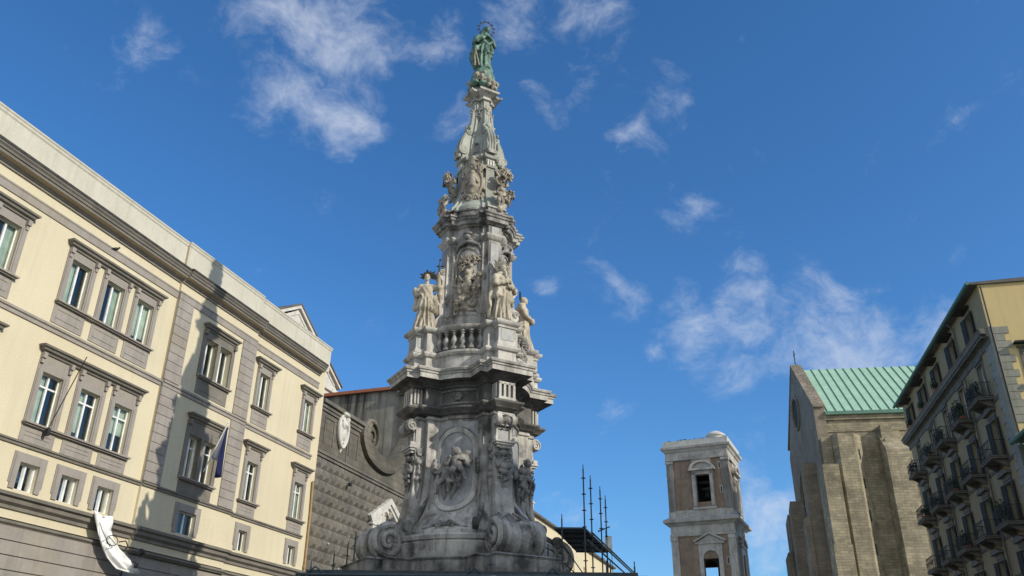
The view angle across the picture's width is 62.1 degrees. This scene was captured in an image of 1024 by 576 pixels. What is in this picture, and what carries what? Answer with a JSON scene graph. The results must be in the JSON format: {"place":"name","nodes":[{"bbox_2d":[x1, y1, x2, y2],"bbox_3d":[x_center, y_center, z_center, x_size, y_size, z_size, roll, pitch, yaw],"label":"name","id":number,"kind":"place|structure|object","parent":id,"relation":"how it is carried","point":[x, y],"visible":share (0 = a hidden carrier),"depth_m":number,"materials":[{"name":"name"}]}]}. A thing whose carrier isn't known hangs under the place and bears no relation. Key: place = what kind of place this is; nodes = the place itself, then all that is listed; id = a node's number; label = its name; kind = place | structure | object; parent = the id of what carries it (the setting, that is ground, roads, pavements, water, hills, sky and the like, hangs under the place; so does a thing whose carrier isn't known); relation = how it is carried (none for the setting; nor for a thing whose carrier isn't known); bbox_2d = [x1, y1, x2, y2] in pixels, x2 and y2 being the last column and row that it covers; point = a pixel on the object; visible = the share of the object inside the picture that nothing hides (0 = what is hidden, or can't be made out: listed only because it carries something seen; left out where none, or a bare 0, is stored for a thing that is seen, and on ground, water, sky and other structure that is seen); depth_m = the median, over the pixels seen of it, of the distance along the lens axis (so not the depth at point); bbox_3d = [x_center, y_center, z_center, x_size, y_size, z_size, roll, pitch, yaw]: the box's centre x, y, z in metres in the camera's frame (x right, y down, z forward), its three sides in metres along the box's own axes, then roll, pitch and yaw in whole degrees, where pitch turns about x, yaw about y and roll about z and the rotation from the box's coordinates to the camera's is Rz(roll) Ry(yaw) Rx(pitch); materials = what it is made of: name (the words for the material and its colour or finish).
{"place":"outdoors","nodes":[
{"label":"outdoors","id":0,"kind":"place"},
{"bbox_2d":[0,0,1023,575],"label":"sky","id":1,"kind":"structure","parent":0,"point":[708,193],"materials":[{"name":"blue"}]},
{"bbox_2d":[533,501,615,571],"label":"cream row building","id":2,"kind":"structure","parent":0,"point":[552,533],"depth_m":115.43,"materials":[{"name":"paint"}]},
{"bbox_2d":[660,431,751,575],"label":"bell tower","id":3,"kind":"structure","parent":0,"point":[711,532],"depth_m":161.98,"materials":[{"name":"grey brick"}]},
{"bbox_2d":[701,487,710,498],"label":"church bell","id":4,"kind":"object","parent":3,"relation":"hanging from","point":[707,493],"visible":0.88,"depth_m":165.60,"materials":[{"name":"brown metal"}]},
{"bbox_2d":[786,351,934,575],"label":"gothic church","id":5,"kind":"structure","parent":0,"point":[855,506],"depth_m":134.73,"materials":[{"name":"beige stone"}]},
{"bbox_2d":[791,397,799,430],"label":"round window","id":6,"kind":"structure","parent":5,"relation":"in","point":[795,410],"depth_m":153.75,"materials":[{"name":"paint"}]},
{"bbox_2d":[799,467,806,522],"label":"lancet window","id":7,"kind":"structure","parent":5,"relation":"in","point":[802,502],"depth_m":150.78,"materials":[{"name":"glass"}]},
{"label":"square paving","id":8,"kind":"structure","parent":0,"visible":0},
{"bbox_2d":[0,101,332,575],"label":"cream palazzo","id":9,"kind":"structure","parent":8,"relation":"on","point":[187,348],"depth_m":39.47,"materials":[{"name":"paint"}]},
{"bbox_2d":[0,201,32,298],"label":"window","id":10,"kind":"structure","parent":9,"relation":"in","point":[7,231],"depth_m":34.12,"materials":[{"name":"grey paint"}]},
{"bbox_2d":[7,450,47,494],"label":"window","id":11,"kind":"structure","parent":9,"relation":"in","point":[20,477],"depth_m":33.46,"materials":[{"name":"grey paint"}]},
{"bbox_2d":[18,351,75,449],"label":"window","id":12,"kind":"structure","parent":9,"relation":"in","point":[42,390],"depth_m":34.84,"materials":[{"name":"grey paint"}]},
{"bbox_2d":[43,357,86,435],"bbox_3d":[-18.173,4.395,34.713,1.269,3.257,0.130,-8,-27,16],"label":"bare flagpole","id":13,"kind":"object","parent":9,"relation":"attached to","point":[47,431],"visible":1,"depth_m":34.46,"materials":[{"name":"metal"}]},
{"bbox_2d":[50,464,86,505],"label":"window","id":14,"kind":"structure","parent":9,"relation":"in","point":[62,487],"depth_m":35.26,"materials":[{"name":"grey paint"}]},
{"bbox_2d":[50,247,101,335],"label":"window","id":15,"kind":"structure","parent":9,"relation":"in","point":[72,276],"depth_m":36.97,"materials":[{"name":"grey paint"}]},
{"bbox_2d":[59,369,111,462],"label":"window","id":16,"kind":"structure","parent":9,"relation":"in","point":[81,403],"depth_m":36.64,"materials":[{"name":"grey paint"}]},
{"bbox_2d":[87,475,120,515],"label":"window","id":17,"kind":"structure","parent":9,"relation":"in","point":[98,497],"depth_m":37.00,"materials":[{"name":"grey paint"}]},
{"bbox_2d":[87,268,133,353],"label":"window","id":18,"kind":"structure","parent":9,"relation":"in","point":[106,303],"depth_m":38.88,"materials":[{"name":"grey paint"}]},
{"bbox_2d":[94,510,139,574],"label":"banner","id":19,"kind":"object","parent":9,"relation":"attached to","point":[117,557],"visible":1,"depth_m":36.19,"materials":[{"name":"white fabric"}]},
{"bbox_2d":[95,385,142,474],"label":"window","id":20,"kind":"structure","parent":9,"relation":"in","point":[114,420],"depth_m":38.42,"materials":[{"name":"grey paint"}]},
{"bbox_2d":[119,541,145,575],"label":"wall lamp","id":21,"kind":"object","parent":9,"relation":"attached to","point":[140,552],"visible":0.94,"depth_m":37.13,"materials":[{"name":"metal"}]},
{"bbox_2d":[120,287,161,368],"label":"window","id":22,"kind":"structure","parent":9,"relation":"in","point":[130,352],"depth_m":40.51,"materials":[{"name":"grey paint"}]},
{"bbox_2d":[171,501,201,537],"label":"window","id":23,"kind":"structure","parent":9,"relation":"in","point":[179,521],"depth_m":41.84,"materials":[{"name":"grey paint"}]},
{"bbox_2d":[176,419,221,502],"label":"twin window","id":24,"kind":"structure","parent":9,"relation":"in","point":[193,428],"depth_m":42.93,"materials":[{"name":"stone"}]},
{"bbox_2d":[203,422,228,477],"bbox_3d":[-15.081,8.330,43.563,1.076,2.900,0.406,-8,-27,16],"label":"flag","id":25,"kind":"object","parent":9,"relation":"attached to","point":[217,455],"visible":1,"depth_m":43.37,"materials":[{"name":"blue fabric"}]},
{"bbox_2d":[194,329,237,406],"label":"twin window","id":26,"kind":"structure","parent":9,"relation":"in","point":[203,388],"depth_m":45.27,"materials":[{"name":"stone"}]},
{"bbox_2d":[232,522,250,552],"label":"window","id":27,"kind":"structure","parent":9,"relation":"in","point":[238,526],"depth_m":45.77,"materials":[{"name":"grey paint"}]},
{"bbox_2d":[236,446,264,518],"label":"window","id":28,"kind":"structure","parent":9,"relation":"in","point":[252,456],"depth_m":47.08,"materials":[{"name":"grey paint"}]},
{"bbox_2d":[250,363,275,429],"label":"window","id":29,"kind":"structure","parent":9,"relation":"in","point":[257,418],"depth_m":49.20,"materials":[{"name":"grey paint"}]},
{"bbox_2d":[283,538,298,565],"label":"window","id":30,"kind":"structure","parent":9,"relation":"in","point":[289,542],"depth_m":49.98,"materials":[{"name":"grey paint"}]},
{"bbox_2d":[286,468,309,534],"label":"window","id":31,"kind":"structure","parent":9,"relation":"in","point":[299,477],"depth_m":51.29,"materials":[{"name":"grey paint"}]},
{"bbox_2d":[296,391,317,451],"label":"window","id":32,"kind":"structure","parent":9,"relation":"in","point":[303,442],"depth_m":53.42,"materials":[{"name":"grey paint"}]},
{"bbox_2d":[341,86,573,575],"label":"marble spire","id":33,"kind":"structure","parent":8,"relation":"on","point":[465,380],"depth_m":32.53,"materials":[{"name":"grey stone"}]},
{"bbox_2d":[412,259,443,327],"bbox_3d":[-3.504,0.420,35.328,1.290,3.555,0.923,1,-26,-1],"label":"saint statue","id":34,"kind":"object","parent":33,"relation":"on","point":[425,305],"visible":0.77,"depth_m":35.12,"materials":[{"name":"stone"}]},
{"bbox_2d":[466,67,498,92],"bbox_3d":[-1.417,-10.074,41.783,1.612,1.617,1.588,1,-26,0],"label":"copper globe","id":35,"kind":"object","parent":33,"relation":"on","point":[483,76],"visible":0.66,"depth_m":41.23,"materials":[{"name":"metal"}]},
{"bbox_2d":[469,21,496,72],"bbox_3d":[-1.462,-12.089,42.725,1.343,3.722,0.908,8,-27,-15],"label":"madonna statue","id":36,"kind":"object","parent":35,"relation":"on","point":[483,48],"visible":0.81,"depth_m":42.40,"materials":[{"name":"green metal"}]},
{"bbox_2d":[486,259,517,320],"bbox_3d":[-0.288,0.234,34.513,1.437,3.222,0.954,20,-32,-34],"label":"saint statue","id":37,"kind":"object","parent":33,"relation":"on","point":[503,290],"visible":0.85,"depth_m":34.17,"materials":[{"name":"stone"}]},
{"bbox_2d":[516,291,534,348],"bbox_3d":[0.482,1.616,37.288,1.042,3.226,1.012,-3,-27,8],"label":"saint statue","id":38,"kind":"object","parent":33,"relation":"on","point":[526,320],"visible":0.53,"depth_m":37.10,"materials":[{"name":"stone"}]},
{"bbox_2d":[295,465,637,575],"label":"scaffold","id":39,"kind":"object","parent":8,"relation":"on","point":[582,539],"visible":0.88,"depth_m":27.37,"materials":[{"name":"black metal"}]},
{"bbox_2d":[605,530,612,571],"bbox_3d":[4.219,12.342,36.532,0.322,3.821,0.240,1,-26,0],"label":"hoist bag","id":40,"kind":"object","parent":39,"relation":"hanging from","point":[609,541],"visible":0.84,"depth_m":37.03,"materials":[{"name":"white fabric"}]},
{"bbox_2d":[892,277,1023,575],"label":"apartment building","id":41,"kind":"structure","parent":8,"relation":"on","point":[978,337],"depth_m":55.10,"materials":[{"name":"paint"}]},
{"bbox_2d":[905,415,912,428],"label":"balcony plant","id":42,"kind":"object","parent":41,"relation":"on","point":[908,425],"visible":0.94,"depth_m":70.56,"materials":[{"name":"green plant"}]},
{"bbox_2d":[905,402,914,424],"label":"window","id":43,"kind":"structure","parent":41,"relation":"in","point":[907,410],"depth_m":71.56,"materials":[{"name":"stone"}]},
{"bbox_2d":[910,458,917,473],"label":"balcony plant","id":44,"kind":"object","parent":41,"relation":"on","point":[913,463],"visible":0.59,"depth_m":69.36,"materials":[{"name":"green plant"}]},
{"bbox_2d":[914,440,925,469],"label":"window","id":45,"kind":"structure","parent":41,"relation":"in","point":[917,443],"depth_m":69.68,"materials":[{"name":"stone"}]},
{"bbox_2d":[917,400,924,412],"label":"balcony plant","id":46,"kind":"object","parent":41,"relation":"on","point":[919,405],"visible":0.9,"depth_m":66.50,"materials":[{"name":"green plant"}]},
{"bbox_2d":[917,383,926,407],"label":"window","id":47,"kind":"structure","parent":41,"relation":"in","point":[919,394],"depth_m":67.48,"materials":[{"name":"stone"}]},
{"bbox_2d":[920,505,929,516],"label":"balcony plant","id":48,"kind":"object","parent":41,"relation":"on","point":[927,511],"visible":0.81,"depth_m":66.94,"materials":[{"name":"green plant"}]},
{"bbox_2d":[920,480,934,515],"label":"window","id":49,"kind":"structure","parent":41,"relation":"in","point":[924,483],"depth_m":68.33,"materials":[{"name":"stone"}]},
{"bbox_2d":[923,442,932,454],"bbox_3d":[31.665,12.406,64.805,0.635,1.249,1.526,-5,-27,11],"label":"balcony plant","id":50,"kind":"object","parent":41,"relation":"on","point":[928,450],"visible":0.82,"depth_m":64.47,"materials":[{"name":"green plant"}]},
{"bbox_2d":[926,423,938,454],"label":"window","id":51,"kind":"structure","parent":41,"relation":"in","point":[930,426],"depth_m":65.62,"materials":[{"name":"stone"}]},
{"bbox_2d":[929,379,937,392],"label":"balcony plant","id":52,"kind":"object","parent":41,"relation":"on","point":[934,386],"visible":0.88,"depth_m":62.49,"materials":[{"name":"green plant"}]},
{"bbox_2d":[929,362,940,387],"bbox_3d":[31.456,6.739,62.769,0.457,2.200,2.048,-4,-27,10],"label":"window","id":53,"kind":"structure","parent":41,"relation":"in","point":[932,374],"depth_m":63.46,"materials":[{"name":"stone"}]},
{"bbox_2d":[931,493,939,507],"bbox_3d":[31.817,16.061,63.957,0.608,1.146,1.626,-5,-27,11],"label":"balcony plant","id":54,"kind":"object","parent":41,"relation":"on","point":[937,499],"visible":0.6,"depth_m":63.73,"materials":[{"name":"green plant"}]},
{"bbox_2d":[929,528,945,566],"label":"window","id":55,"kind":"structure","parent":41,"relation":"in","point":[934,531],"depth_m":66.55,"materials":[{"name":"stone"}]},
{"bbox_2d":[934,427,943,443],"bbox_3d":[30.870,10.724,61.514,0.619,1.333,1.630,-5,-27,11],"label":"balcony plant","id":56,"kind":"object","parent":41,"relation":"on","point":[941,436],"visible":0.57,"depth_m":61.42,"materials":[{"name":"green plant"}]},
{"bbox_2d":[932,465,948,504],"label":"window","id":57,"kind":"structure","parent":41,"relation":"in","point":[937,469],"depth_m":64.23,"materials":[{"name":"stone"}]},
{"bbox_2d":[940,404,953,438],"bbox_3d":[31.442,9.871,61.218,0.400,2.710,1.600,-5,-27,11],"label":"window","id":58,"kind":"structure","parent":41,"relation":"in","point":[944,407],"depth_m":61.61,"materials":[{"name":"stone"}]},
{"bbox_2d":[944,338,956,370],"bbox_3d":[30.496,4.738,58.740,0.457,2.200,2.048,-4,-27,10],"label":"window","id":59,"kind":"structure","parent":41,"relation":"in","point":[946,350],"depth_m":59.39,"materials":[{"name":"stone"}]},
{"bbox_2d":[943,516,960,558],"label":"window","id":60,"kind":"structure","parent":41,"relation":"in","point":[948,520],"depth_m":62.52,"materials":[{"name":"stone"}]},
{"bbox_2d":[947,475,959,490],"bbox_3d":[30.692,13.652,59.194,0.642,1.225,1.613,-5,-27,11],"label":"balcony plant","id":61,"kind":"object","parent":41,"relation":"on","point":[954,485],"visible":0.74,"depth_m":58.98,"materials":[{"name":"green plant"}]},
{"bbox_2d":[946,448,965,488],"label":"window","id":62,"kind":"structure","parent":41,"relation":"in","point":[952,453],"depth_m":60.30,"materials":[{"name":"stone"}]},
{"bbox_2d":[951,398,964,421],"bbox_3d":[29.745,8.281,56.794,0.635,1.511,2.240,-5,-27,11],"label":"balcony plant","id":63,"kind":"object","parent":41,"relation":"on","point":[960,406],"visible":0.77,"depth_m":56.44,"materials":[{"name":"green plant"}]},
{"bbox_2d":[954,570,965,575],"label":"window","id":64,"kind":"structure","parent":41,"relation":"in","point":[958,572],"depth_m":60.74,"materials":[{"name":"stone"}]},
{"bbox_2d":[955,382,970,417],"bbox_3d":[30.482,7.870,57.189,0.400,2.710,1.600,-5,-27,11],"label":"window","id":65,"kind":"structure","parent":41,"relation":"in","point":[961,385],"depth_m":57.52,"materials":[{"name":"stone"}]},
{"bbox_2d":[959,529,971,547],"bbox_3d":[30.643,17.011,57.546,0.603,1.340,1.579,-5,-27,11],"label":"balcony plant","id":66,"kind":"object","parent":41,"relation":"on","point":[967,541],"visible":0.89,"depth_m":57.31,"materials":[{"name":"green plant"}]},
{"bbox_2d":[960,310,974,345],"bbox_3d":[29.535,2.737,54.711,0.457,2.200,2.048,-4,-27,10],"label":"window","id":67,"kind":"structure","parent":41,"relation":"in","point":[963,325],"depth_m":55.32,"materials":[{"name":"stone"}]},
{"bbox_2d":[958,503,978,547],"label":"window","id":68,"kind":"structure","parent":41,"relation":"in","point":[965,507],"depth_m":58.54,"materials":[{"name":"stone"}]},
{"bbox_2d":[965,379,980,401],"bbox_3d":[28.966,6.638,53.498,0.623,1.521,2.225,-5,-27,11],"label":"balcony plant","id":69,"kind":"object","parent":41,"relation":"on","point":[970,390],"visible":0.52,"depth_m":53.19,"materials":[{"name":"green plant"}]},
{"bbox_2d":[963,429,984,473],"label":"window","id":70,"kind":"structure","parent":41,"relation":"in","point":[970,435],"depth_m":56.18,"materials":[{"name":"stone"}]},
{"bbox_2d":[971,560,984,575],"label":"window","id":71,"kind":"structure","parent":41,"relation":"in","point":[978,564],"depth_m":56.80,"materials":[{"name":"stone"}]},
{"bbox_2d":[973,357,990,396],"bbox_3d":[29.521,5.869,53.160,0.400,2.710,1.600,-5,-27,11],"label":"window","id":72,"kind":"structure","parent":41,"relation":"in","point":[979,362],"depth_m":53.50,"materials":[{"name":"stone"}]},
{"bbox_2d":[976,487,998,533],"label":"window","id":73,"kind":"structure","parent":41,"relation":"in","point":[983,492],"depth_m":54.46,"materials":[{"name":"stone"}]},
{"bbox_2d":[982,407,1005,454],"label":"window","id":74,"kind":"structure","parent":41,"relation":"in","point":[989,414],"depth_m":52.13,"materials":[{"name":"stone"}]},
{"bbox_2d":[990,548,1008,575],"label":"window","id":75,"kind":"structure","parent":41,"relation":"in","point":[998,553],"depth_m":52.95,"materials":[{"name":"stone"}]},
{"bbox_2d":[993,499,1008,522],"bbox_3d":[28.893,13.269,50.240,0.634,1.545,1.544,-5,-27,11],"label":"balcony plant","id":76,"kind":"object","parent":41,"relation":"on","point":[1003,509],"visible":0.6,"depth_m":50.05,"materials":[{"name":"green plant"}]},
{"bbox_2d":[996,470,1021,520],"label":"window","id":77,"kind":"structure","parent":41,"relation":"in","point":[1004,475],"depth_m":50.41,"materials":[{"name":"stone"}]},
{"bbox_2d":[1009,428,1023,446],"bbox_3d":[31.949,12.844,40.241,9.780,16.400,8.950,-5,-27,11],"label":"awning","id":78,"kind":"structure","parent":41,"relation":"attached to","point":[1018,438],"depth_m":47.26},
{"bbox_2d":[1012,535,1023,575],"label":"window","id":79,"kind":"structure","parent":41,"relation":"in","point":[1019,539],"depth_m":49.07,"materials":[{"name":"stone"}]},
{"bbox_2d":[1016,345,1023,366],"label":"end window","id":80,"kind":"structure","parent":41,"relation":"in","point":[1020,347],"depth_m":50.51,"materials":[{"name":"stone"}]},
{"label":"ground","id":81,"kind":"structure","parent":0,"visible":0},
{"bbox_2d":[305,386,407,571],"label":"lava stone church","id":82,"kind":"structure","parent":81,"relation":"on","point":[358,489],"depth_m":59.24,"materials":[{"name":"grey stone"}]},
{"bbox_2d":[278,303,342,392],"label":"white gable","id":83,"kind":"structure","parent":82,"relation":"on","point":[297,313],"depth_m":84.11,"materials":[{"name":"paint"}]}
]}

